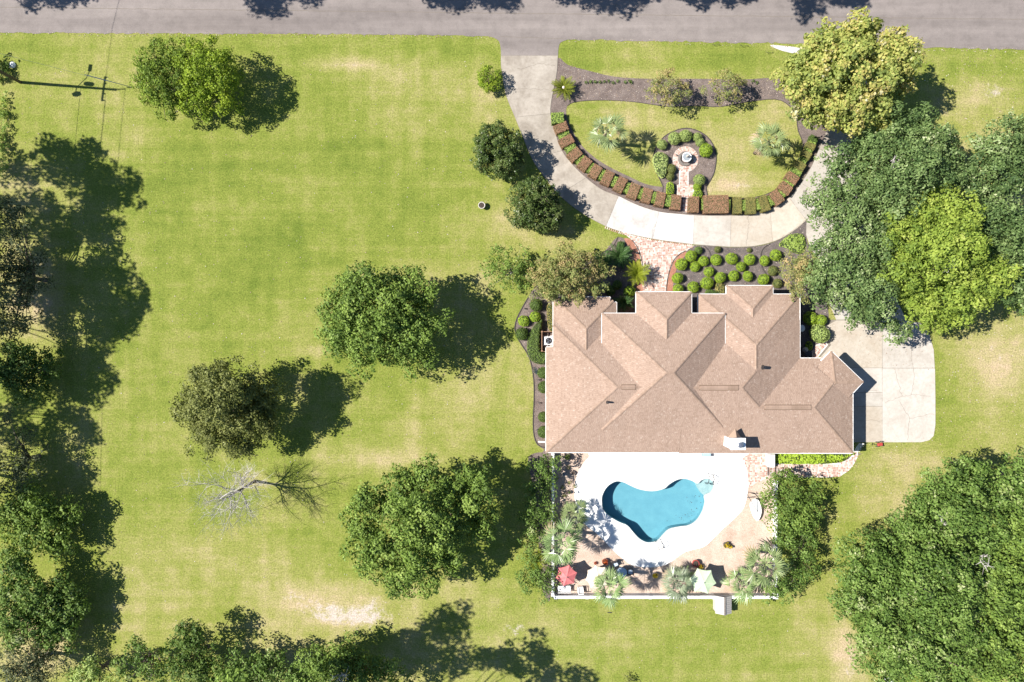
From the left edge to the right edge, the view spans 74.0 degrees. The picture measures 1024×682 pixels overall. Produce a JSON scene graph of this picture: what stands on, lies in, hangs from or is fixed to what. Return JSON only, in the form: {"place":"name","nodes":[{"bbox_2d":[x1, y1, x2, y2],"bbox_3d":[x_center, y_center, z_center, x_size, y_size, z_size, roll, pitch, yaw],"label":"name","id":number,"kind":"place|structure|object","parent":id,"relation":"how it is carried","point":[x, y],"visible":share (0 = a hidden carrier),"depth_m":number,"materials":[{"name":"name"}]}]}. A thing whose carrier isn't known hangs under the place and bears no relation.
{"place":"outdoors","nodes":[
{"label":"outdoors","id":0,"kind":"place"},
{"bbox_2d":[0,32,1023,681],"bbox_3d":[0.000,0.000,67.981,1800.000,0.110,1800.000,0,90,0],"label":"lawn","id":1,"kind":"structure","parent":0,"point":[280,580],"depth_m":68.00,"materials":[{"name":"plant"}]},
{"bbox_2d":[0,90,10,176],"bbox_3d":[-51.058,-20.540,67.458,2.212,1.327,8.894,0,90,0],"label":"tree","id":2,"kind":"object","parent":1,"relation":"on","point":[2,145],"visible":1,"depth_m":67.53,"materials":[{"name":"green plant"}]},
{"bbox_2d":[0,408,51,510],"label":"edge tree","id":3,"kind":"object","parent":1,"relation":"on","point":[26,459],"visible":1,"depth_m":64.45,"materials":[{"name":"green plant"}]},
{"bbox_2d":[0,195,55,356],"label":"edge tree","id":4,"kind":"object","parent":1,"relation":"on","point":[29,279],"visible":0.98,"depth_m":63.44,"materials":[{"name":"green plant"}]},
{"bbox_2d":[0,339,63,409],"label":"edge tree","id":5,"kind":"object","parent":1,"relation":"on","point":[14,369],"visible":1,"depth_m":64.60,"materials":[{"name":"green plant"}]},
{"bbox_2d":[0,635,63,681],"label":"edge tree","id":6,"kind":"object","parent":1,"relation":"on","point":[38,674],"visible":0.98,"depth_m":63.86,"materials":[{"name":"green plant"}]},
{"bbox_2d":[0,482,85,564],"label":"edge tree","id":7,"kind":"object","parent":1,"relation":"on","point":[44,518],"visible":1,"depth_m":64.67,"materials":[{"name":"green plant"}]},
{"bbox_2d":[0,549,93,656],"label":"edge tree","id":8,"kind":"object","parent":1,"relation":"on","point":[55,622],"visible":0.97,"depth_m":64.28,"materials":[{"name":"green plant"}]},
{"bbox_2d":[62,653,122,681],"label":"edge tree","id":9,"kind":"object","parent":1,"relation":"on","point":[89,672],"visible":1,"depth_m":64.73,"materials":[{"name":"green plant"}]},
{"bbox_2d":[109,634,167,681],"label":"edge tree","id":10,"kind":"object","parent":1,"relation":"on","point":[149,659],"visible":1,"depth_m":64.79,"materials":[{"name":"green plant"}]},
{"bbox_2d":[128,36,198,121],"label":"cedar tree","id":11,"kind":"object","parent":1,"relation":"on","point":[148,74],"visible":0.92,"depth_m":64.07,"materials":[{"name":"green plant"}]},
{"bbox_2d":[155,616,224,681],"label":"edge tree","id":12,"kind":"object","parent":1,"relation":"on","point":[201,664],"visible":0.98,"depth_m":64.39,"materials":[{"name":"green plant"}]},
{"bbox_2d":[169,33,245,123],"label":"cedar tree","id":13,"kind":"object","parent":1,"relation":"on","point":[216,58],"visible":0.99,"depth_m":63.62,"materials":[{"name":"green plant"}]},
{"bbox_2d":[169,456,276,542],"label":"bare tree","id":14,"kind":"object","parent":1,"relation":"on","point":[232,493],"visible":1,"depth_m":63.07,"materials":[{"name":"grey plant"}]},
{"bbox_2d":[210,667,247,681],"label":"tall tree","id":15,"kind":"object","parent":1,"relation":"on","point":[224,677],"visible":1,"depth_m":51.31,"materials":[{"name":"green plant"}]},
{"bbox_2d":[168,353,292,462],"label":"oak tree","id":16,"kind":"object","parent":1,"relation":"on","point":[222,381],"visible":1,"depth_m":61.73,"materials":[{"name":"green plant"}]},
{"bbox_2d":[209,639,311,681],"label":"edge tree","id":17,"kind":"object","parent":1,"relation":"on","point":[259,670],"visible":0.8,"depth_m":64.42,"materials":[{"name":"green plant"}]},
{"bbox_2d":[287,630,415,681],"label":"edge tree","id":18,"kind":"object","parent":1,"relation":"on","point":[324,666],"visible":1,"depth_m":63.99,"materials":[{"name":"green plant"}]},
{"bbox_2d":[313,260,455,382],"bbox_3d":[-11.998,-1.845,63.156,13.597,10.006,11.581,0,90,0],"label":"oak tree","id":19,"kind":"object","parent":1,"relation":"on","point":[349,321],"visible":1,"depth_m":61.05,"materials":[{"name":"green plant"}]},
{"bbox_2d":[337,453,502,600],"bbox_3d":[-8.546,17.022,62.521,15.508,11.268,13.959,0,90,0],"label":"oak tree","id":20,"kind":"object","parent":1,"relation":"on","point":[412,547],"visible":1,"depth_m":60.75,"materials":[{"name":"green plant"}]},
{"bbox_2d":[476,65,503,94],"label":"round bush","id":21,"kind":"object","parent":1,"relation":"on","point":[488,76],"visible":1,"depth_m":66.60,"materials":[{"name":"green plant"}]},
{"bbox_2d":[469,118,525,181],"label":"magnolia tree","id":22,"kind":"object","parent":1,"relation":"on","point":[503,154],"visible":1,"depth_m":64.47,"materials":[{"name":"green plant"}]},
{"bbox_2d":[478,243,535,293],"bbox_3d":[-0.492,-6.910,65.725,5.488,4.819,4.980,0,90,0],"label":"crape myrtle","id":23,"kind":"object","parent":1,"relation":"on","point":[515,271],"visible":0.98,"depth_m":64.44,"materials":[{"name":"plant"}]},
{"bbox_2d":[504,175,563,233],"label":"magnolia tree","id":24,"kind":"object","parent":1,"relation":"on","point":[532,202],"visible":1,"depth_m":64.56,"materials":[{"name":"green plant"}]},
{"bbox_2d":[528,449,551,600],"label":"mulch bed","id":25,"kind":"object","parent":1,"relation":"on","point":[538,455],"visible":0.43,"depth_m":67.99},
{"bbox_2d":[514,498,560,565],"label":"ligustrum","id":26,"kind":"object","parent":25,"relation":"on","point":[533,535],"visible":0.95,"depth_m":65.77,"materials":[{"name":"green plant"}]},
{"bbox_2d":[515,555,561,605],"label":"ligustrum","id":27,"kind":"object","parent":25,"relation":"on","point":[540,577],"visible":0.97,"depth_m":65.97,"materials":[{"name":"green plant"}]},
{"bbox_2d":[521,453,562,521],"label":"ligustrum","id":28,"kind":"object","parent":25,"relation":"on","point":[541,466],"visible":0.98,"depth_m":65.84,"materials":[{"name":"plant"}]},
{"bbox_2d":[515,237,642,448],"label":"mulch bed","id":29,"kind":"object","parent":1,"relation":"on","point":[543,311],"visible":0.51,"depth_m":67.99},
{"bbox_2d":[527,319,544,363],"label":"kidney hedge","id":30,"kind":"object","parent":29,"relation":"on","point":[533,349],"visible":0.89,"depth_m":67.18,"materials":[{"name":"green plant"}]},
{"bbox_2d":[525,239,616,308],"bbox_3d":[5.477,-6.308,64.569,8.775,7.122,6.586,0,90,0],"label":"crape myrtle","id":31,"kind":"object","parent":29,"relation":"on","point":[567,282],"visible":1,"depth_m":63.02,"materials":[{"name":"green plant"}]},
{"bbox_2d":[605,241,632,269],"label":"cycad","id":32,"kind":"object","parent":29,"relation":"on","point":[618,254],"visible":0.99,"depth_m":67.21,"materials":[{"name":"green plant"}]},
{"bbox_2d":[612,292,633,312],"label":"cycad","id":33,"kind":"object","parent":29,"relation":"on","point":[620,301],"visible":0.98,"depth_m":67.04,"materials":[{"name":"green plant"}]},
{"bbox_2d":[624,238,641,290],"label":"red chip strip","id":34,"kind":"object","parent":29,"relation":"on","point":[629,242],"visible":0.59,"depth_m":67.98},
{"bbox_2d":[623,259,650,285],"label":"fan leaf plant","id":35,"kind":"object","parent":29,"relation":"on","point":[637,272],"visible":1,"depth_m":66.42,"materials":[{"name":"yellow plant"}]},
{"bbox_2d":[586,113,628,153],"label":"fan palm","id":36,"kind":"object","parent":1,"relation":"on","point":[595,137],"visible":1,"depth_m":63.60,"materials":[{"name":"green plant"}]},
{"bbox_2d":[605,226,692,290],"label":"brick walk","id":37,"kind":"structure","parent":1,"relation":"on","point":[658,257],"depth_m":67.95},
{"bbox_2d":[574,453,747,566],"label":"pool deck","id":38,"kind":"structure","parent":1,"relation":"on","point":[598,474],"depth_m":67.94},
{"bbox_2d":[601,478,713,542],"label":"swimming pool","id":39,"kind":"structure","parent":38,"relation":"in","point":[646,516],"depth_m":69.10,"materials":[{"name":"liquid"}]},
{"bbox_2d":[554,453,773,592],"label":"gravel yard","id":40,"kind":"structure","parent":1,"relation":"on","point":[752,527],"depth_m":67.98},
{"bbox_2d":[541,517,582,566],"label":"fan palm","id":41,"kind":"object","parent":40,"relation":"on","point":[571,547],"visible":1,"depth_m":63.19,"materials":[{"name":"green plant"}]},
{"bbox_2d":[556,565,576,585],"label":"parasol","id":42,"kind":"object","parent":40,"relation":"on","point":[567,576],"visible":0.99,"depth_m":66.00,"materials":[{"name":"fabric"}]},
{"bbox_2d":[559,499,587,531],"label":"fan palm","id":43,"kind":"object","parent":40,"relation":"on","point":[582,517],"visible":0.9,"depth_m":65.98,"materials":[{"name":"green plant"}]},
{"bbox_2d":[586,565,605,587],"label":"parasol","id":44,"kind":"object","parent":40,"relation":"on","point":[595,570],"visible":0.62,"depth_m":66.24,"materials":[{"name":"fabric"}]},
{"bbox_2d":[592,567,629,610],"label":"fan palm","id":45,"kind":"object","parent":40,"relation":"on","point":[615,577],"visible":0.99,"depth_m":63.02,"materials":[{"name":"green plant"}]},
{"bbox_2d":[554,453,771,592],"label":"pebbles","id":46,"kind":"object","parent":40,"relation":"on","point":[681,555],"visible":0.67,"depth_m":67.97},
{"bbox_2d":[551,453,777,598],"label":"garden wall","id":47,"kind":"structure","parent":40,"relation":"on","point":[639,596],"depth_m":67.27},
{"bbox_2d":[659,564,692,604],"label":"fan palm","id":48,"kind":"object","parent":40,"relation":"on","point":[671,572],"visible":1,"depth_m":65.42,"materials":[{"name":"green plant"}]},
{"bbox_2d":[690,568,715,593],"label":"parasol","id":49,"kind":"object","parent":40,"relation":"on","point":[703,581],"visible":0.97,"depth_m":65.91,"materials":[{"name":"fabric"}]},
{"bbox_2d":[720,566,759,604],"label":"fan palm","id":50,"kind":"object","parent":40,"relation":"on","point":[743,594],"visible":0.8,"depth_m":65.03,"materials":[{"name":"green plant"}]},
{"bbox_2d":[747,493,761,520],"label":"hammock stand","id":51,"kind":"object","parent":40,"relation":"on","point":[755,508],"visible":0.94,"depth_m":67.50,"materials":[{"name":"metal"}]},
{"bbox_2d":[740,540,790,588],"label":"fan palm","id":52,"kind":"object","parent":40,"relation":"on","point":[752,557],"visible":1,"depth_m":63.20,"materials":[{"name":"green plant"}]},
{"bbox_2d":[654,129,715,194],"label":"mulch bed","id":53,"kind":"object","parent":1,"relation":"on","point":[704,162],"visible":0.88,"depth_m":67.97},
{"bbox_2d":[652,152,668,178],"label":"pale hedge","id":54,"kind":"object","parent":53,"relation":"on","point":[659,162],"visible":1,"depth_m":67.38,"materials":[{"name":"green plant"}]},
{"bbox_2d":[567,99,802,196],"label":"bed edging","id":55,"kind":"object","parent":1,"relation":"on","point":[698,105],"visible":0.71,"depth_m":67.95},
{"bbox_2d":[673,146,697,171],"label":"brick ring","id":56,"kind":"object","parent":1,"relation":"on","point":[693,164],"visible":0.94,"depth_m":67.94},
{"bbox_2d":[678,151,692,165],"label":"fountain","id":57,"kind":"object","parent":56,"relation":"on","point":[687,156],"visible":1,"depth_m":67.80,"materials":[{"name":"stone"}]},
{"bbox_2d":[551,58,826,215],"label":"mulch bed","id":58,"kind":"object","parent":1,"relation":"on","point":[558,104],"visible":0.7,"depth_m":67.99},
{"bbox_2d":[551,112,563,125],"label":"hedge block","id":59,"kind":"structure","parent":58,"relation":"on","point":[557,118],"depth_m":67.36,"materials":[{"name":"green plant"}]},
{"bbox_2d":[550,75,575,98],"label":"cycad","id":60,"kind":"object","parent":58,"relation":"on","point":[562,87],"visible":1,"depth_m":67.10,"materials":[{"name":"green plant"}]},
{"bbox_2d":[558,134,574,148],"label":"hedge block","id":61,"kind":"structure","parent":58,"relation":"on","point":[565,141],"depth_m":67.21,"materials":[{"name":"brown plant"}]},
{"bbox_2d":[566,147,582,163],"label":"hedge block","id":62,"kind":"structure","parent":58,"relation":"on","point":[574,154],"depth_m":67.20,"materials":[{"name":"brown plant"}]},
{"bbox_2d":[576,156,592,172],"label":"hedge block","id":63,"kind":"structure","parent":58,"relation":"on","point":[584,163],"depth_m":67.22,"materials":[{"name":"brown plant"}]},
{"bbox_2d":[599,169,614,186],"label":"hedge block","id":64,"kind":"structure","parent":58,"relation":"on","point":[607,177],"depth_m":67.24,"materials":[{"name":"brown plant"}]},
{"bbox_2d":[613,176,627,193],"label":"hedge block","id":65,"kind":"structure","parent":58,"relation":"on","point":[619,185],"depth_m":67.22,"materials":[{"name":"brown plant"}]},
{"bbox_2d":[626,182,640,199],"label":"hedge block","id":66,"kind":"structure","parent":58,"relation":"on","point":[633,191],"depth_m":67.26,"materials":[{"name":"brown plant"}]},
{"bbox_2d":[639,187,652,204],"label":"hedge block","id":67,"kind":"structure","parent":58,"relation":"on","point":[646,196],"depth_m":67.26,"materials":[{"name":"brown plant"}]},
{"bbox_2d":[653,191,665,207],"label":"hedge block","id":68,"kind":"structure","parent":58,"relation":"on","point":[660,199],"depth_m":67.22,"materials":[{"name":"brown plant"}]},
{"bbox_2d":[644,68,692,110],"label":"crape myrtle","id":69,"kind":"object","parent":58,"relation":"on","point":[655,89],"visible":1,"depth_m":65.23,"materials":[{"name":"green plant"}]},
{"bbox_2d":[554,62,791,106],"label":"leaf litter","id":70,"kind":"object","parent":58,"relation":"on","point":[655,95],"visible":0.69,"depth_m":67.97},
{"bbox_2d":[669,194,681,210],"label":"hedge block","id":71,"kind":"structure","parent":58,"relation":"on","point":[675,204],"depth_m":67.26,"materials":[{"name":"brown plant"}]},
{"bbox_2d":[686,196,698,213],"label":"hedge block","id":72,"kind":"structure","parent":58,"relation":"on","point":[693,204],"depth_m":67.26,"materials":[{"name":"brown plant"}]},
{"bbox_2d":[702,195,728,214],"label":"hedge block","id":73,"kind":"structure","parent":58,"relation":"on","point":[715,204],"depth_m":67.24,"materials":[{"name":"brown plant"}]},
{"bbox_2d":[699,67,747,106],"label":"crape myrtle","id":74,"kind":"object","parent":58,"relation":"on","point":[732,77],"visible":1,"depth_m":65.44,"materials":[{"name":"green plant"}]},
{"bbox_2d":[731,197,741,214],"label":"hedge block","id":75,"kind":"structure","parent":58,"relation":"on","point":[736,203],"depth_m":67.26,"materials":[{"name":"green plant"}]},
{"bbox_2d":[743,197,755,214],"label":"hedge block","id":76,"kind":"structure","parent":58,"relation":"on","point":[750,206],"depth_m":67.26,"materials":[{"name":"green plant"}]},
{"bbox_2d":[757,194,770,213],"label":"hedge block","id":77,"kind":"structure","parent":58,"relation":"on","point":[764,203],"depth_m":67.24,"materials":[{"name":"green plant"}]},
{"bbox_2d":[768,189,784,206],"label":"hedge block","id":78,"kind":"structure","parent":58,"relation":"on","point":[777,198],"depth_m":67.26,"materials":[{"name":"brown plant"}]},
{"bbox_2d":[545,285,863,453],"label":"brick house","id":79,"kind":"structure","parent":1,"relation":"on","point":[730,370],"depth_m":63.82,"materials":[{"name":"brown"}]},
{"bbox_2d":[713,593,731,615],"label":"garden shed","id":80,"kind":"structure","parent":1,"relation":"on","point":[722,603],"depth_m":66.81,"materials":[{"name":"grey wood"}]},
{"bbox_2d":[673,221,828,357],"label":"mulch bed","id":81,"kind":"object","parent":1,"relation":"on","point":[687,273],"visible":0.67,"depth_m":67.99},
{"bbox_2d":[667,251,685,290],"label":"red chip strip","id":82,"kind":"object","parent":81,"relation":"on","point":[671,273],"visible":0.78,"depth_m":67.98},
{"bbox_2d":[779,233,805,253],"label":"ground cover","id":83,"kind":"object","parent":81,"relation":"on","point":[795,243],"visible":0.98,"depth_m":67.78,"materials":[{"name":"green plant"}]},
{"bbox_2d":[778,247,828,304],"bbox_3d":[27.614,-6.062,65.324,4.835,5.601,5.385,0,90,0],"label":"crape myrtle","id":84,"kind":"object","parent":81,"relation":"on","point":[799,262],"visible":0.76,"depth_m":63.84,"materials":[{"name":"green plant"}]},
{"bbox_2d":[803,311,816,324],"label":"round bush","id":85,"kind":"object","parent":81,"relation":"on","point":[810,317],"visible":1,"depth_m":67.19,"materials":[{"name":"green plant"}]},
{"bbox_2d":[808,324,829,342],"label":"round bush","id":86,"kind":"object","parent":81,"relation":"on","point":[818,334],"visible":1,"depth_m":66.77,"materials":[{"name":"green plant"}]},
{"bbox_2d":[743,453,772,486],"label":"brick patio","id":87,"kind":"structure","parent":1,"relation":"on","point":[757,468],"depth_m":67.95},
{"bbox_2d":[749,122,790,157],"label":"fan palm","id":88,"kind":"object","parent":1,"relation":"on","point":[761,147],"visible":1,"depth_m":63.73,"materials":[{"name":"green plant"}]},
{"bbox_2d":[758,515,821,605],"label":"ligustrum","id":89,"kind":"object","parent":1,"relation":"on","point":[795,557],"visible":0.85,"depth_m":65.35,"materials":[{"name":"plant"}]},
{"bbox_2d":[758,466,826,551],"bbox_3d":[26.951,16.157,65.833,6.600,4.582,8.157,0,90,0],"label":"ligustrum","id":90,"kind":"object","parent":1,"relation":"on","point":[790,507],"visible":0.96,"depth_m":64.97,"materials":[{"name":"plant"}]},
{"bbox_2d":[773,449,857,476],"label":"brick side walk","id":91,"kind":"structure","parent":1,"relation":"on","point":[825,470],"depth_m":67.96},
{"bbox_2d":[767,6,926,139],"bbox_3d":[30.182,-23.890,62.161,13.098,11.929,11.548,19,90,0],"label":"sycamore tree","id":92,"kind":"object","parent":1,"relation":"on","point":[841,100],"visible":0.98,"depth_m":59.13,"materials":[{"name":"green plant"}]},
{"bbox_2d":[800,208,913,347],"bbox_3d":[31.273,-5.053,63.488,9.434,9.351,13.760,-14,90,0],"label":"live oak","id":93,"kind":"object","parent":1,"relation":"on","point":[845,266],"visible":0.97,"depth_m":60.53,"materials":[{"name":"green plant"}]},
{"bbox_2d":[824,523,934,657],"bbox_3d":[33.135,22.399,62.785,9.270,10.724,11.890,0,90,0],"label":"live oak","id":94,"kind":"object","parent":1,"relation":"on","point":[862,609],"visible":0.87,"depth_m":59.78,"materials":[{"name":"green plant"}]},
{"bbox_2d":[798,98,967,241],"bbox_3d":[34.045,-15.476,62.568,16.492,11.185,10.786,-36,90,0],"label":"live oak","id":95,"kind":"object","parent":1,"relation":"on","point":[917,157],"visible":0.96,"depth_m":60.13,"materials":[{"name":"green plant"}]},
{"bbox_2d":[845,615,997,681],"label":"live oak","id":96,"kind":"object","parent":1,"relation":"on","point":[932,658],"visible":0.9,"depth_m":59.66,"materials":[{"name":"green plant"}]},
{"bbox_2d":[827,315,1022,610],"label":"lawn leaves","id":97,"kind":"object","parent":1,"relation":"on","point":[940,421],"visible":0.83,"depth_m":67.98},
{"bbox_2d":[865,182,1023,335],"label":"water oak","id":98,"kind":"object","parent":1,"relation":"on","point":[958,268],"visible":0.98,"depth_m":59.40,"materials":[{"name":"green plant"}]},
{"bbox_2d":[883,453,1017,569],"bbox_3d":[39.151,14.331,62.721,11.425,10.828,9.007,-28,90,0],"label":"live oak","id":99,"kind":"object","parent":1,"relation":"on","point":[963,509],"visible":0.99,"depth_m":59.43,"materials":[{"name":"green plant"}]},
{"bbox_2d":[892,536,1012,650],"bbox_3d":[38.564,22.095,62.161,10.847,11.972,10.144,0,90,0],"label":"live oak","id":100,"kind":"object","parent":1,"relation":"on","point":[955,577],"visible":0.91,"depth_m":58.27,"materials":[{"name":"green plant"}]},
{"bbox_2d":[952,108,1023,206],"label":"live oak","id":101,"kind":"object","parent":1,"relation":"on","point":[1004,157],"visible":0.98,"depth_m":60.08,"materials":[{"name":"green plant"}]},
{"bbox_2d":[959,606,1023,681],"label":"water oak","id":102,"kind":"object","parent":1,"relation":"on","point":[1006,647],"visible":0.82,"depth_m":59.22,"materials":[{"name":"green plant"}]},
{"bbox_2d":[970,189,1023,319],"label":"live oak","id":103,"kind":"object","parent":1,"relation":"on","point":[995,212],"visible":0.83,"depth_m":60.58,"materials":[{"name":"green plant"}]},
{"bbox_2d":[975,504,1023,632],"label":"water oak","id":104,"kind":"object","parent":1,"relation":"on","point":[1013,574],"visible":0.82,"depth_m":59.09,"materials":[{"name":"green plant"}]},
{"bbox_2d":[984,446,1023,528],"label":"live oak","id":105,"kind":"object","parent":1,"relation":"on","point":[1014,479],"visible":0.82,"depth_m":60.57,"materials":[{"name":"green plant"}]},
{"bbox_2d":[0,0,1023,54],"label":"road","id":106,"kind":"structure","parent":0,"point":[993,26],"depth_m":67.98,"materials":[{"name":"asphalt"}]},
{"bbox_2d":[1,7,1023,19],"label":"road seam","id":107,"kind":"object","parent":106,"relation":"on","point":[473,12],"visible":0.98,"depth_m":67.97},
{"bbox_2d":[677,171,693,211],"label":"brick fountain path","id":108,"kind":"structure","parent":0,"point":[685,189],"depth_m":67.94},
{"bbox_2d":[501,55,934,441],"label":"driveway","id":109,"kind":"structure","parent":0,"point":[891,404],"depth_m":67.95,"materials":[{"name":"concrete"}]},
{"label":"mulch bed","id":110,"kind":"structure","parent":0,"visible":0},
{"bbox_2d":[775,452,854,464],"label":"flower bed","id":111,"kind":"object","parent":110,"relation":"on","point":[814,459],"visible":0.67,"depth_m":67.57,"materials":[{"name":"green plant"}]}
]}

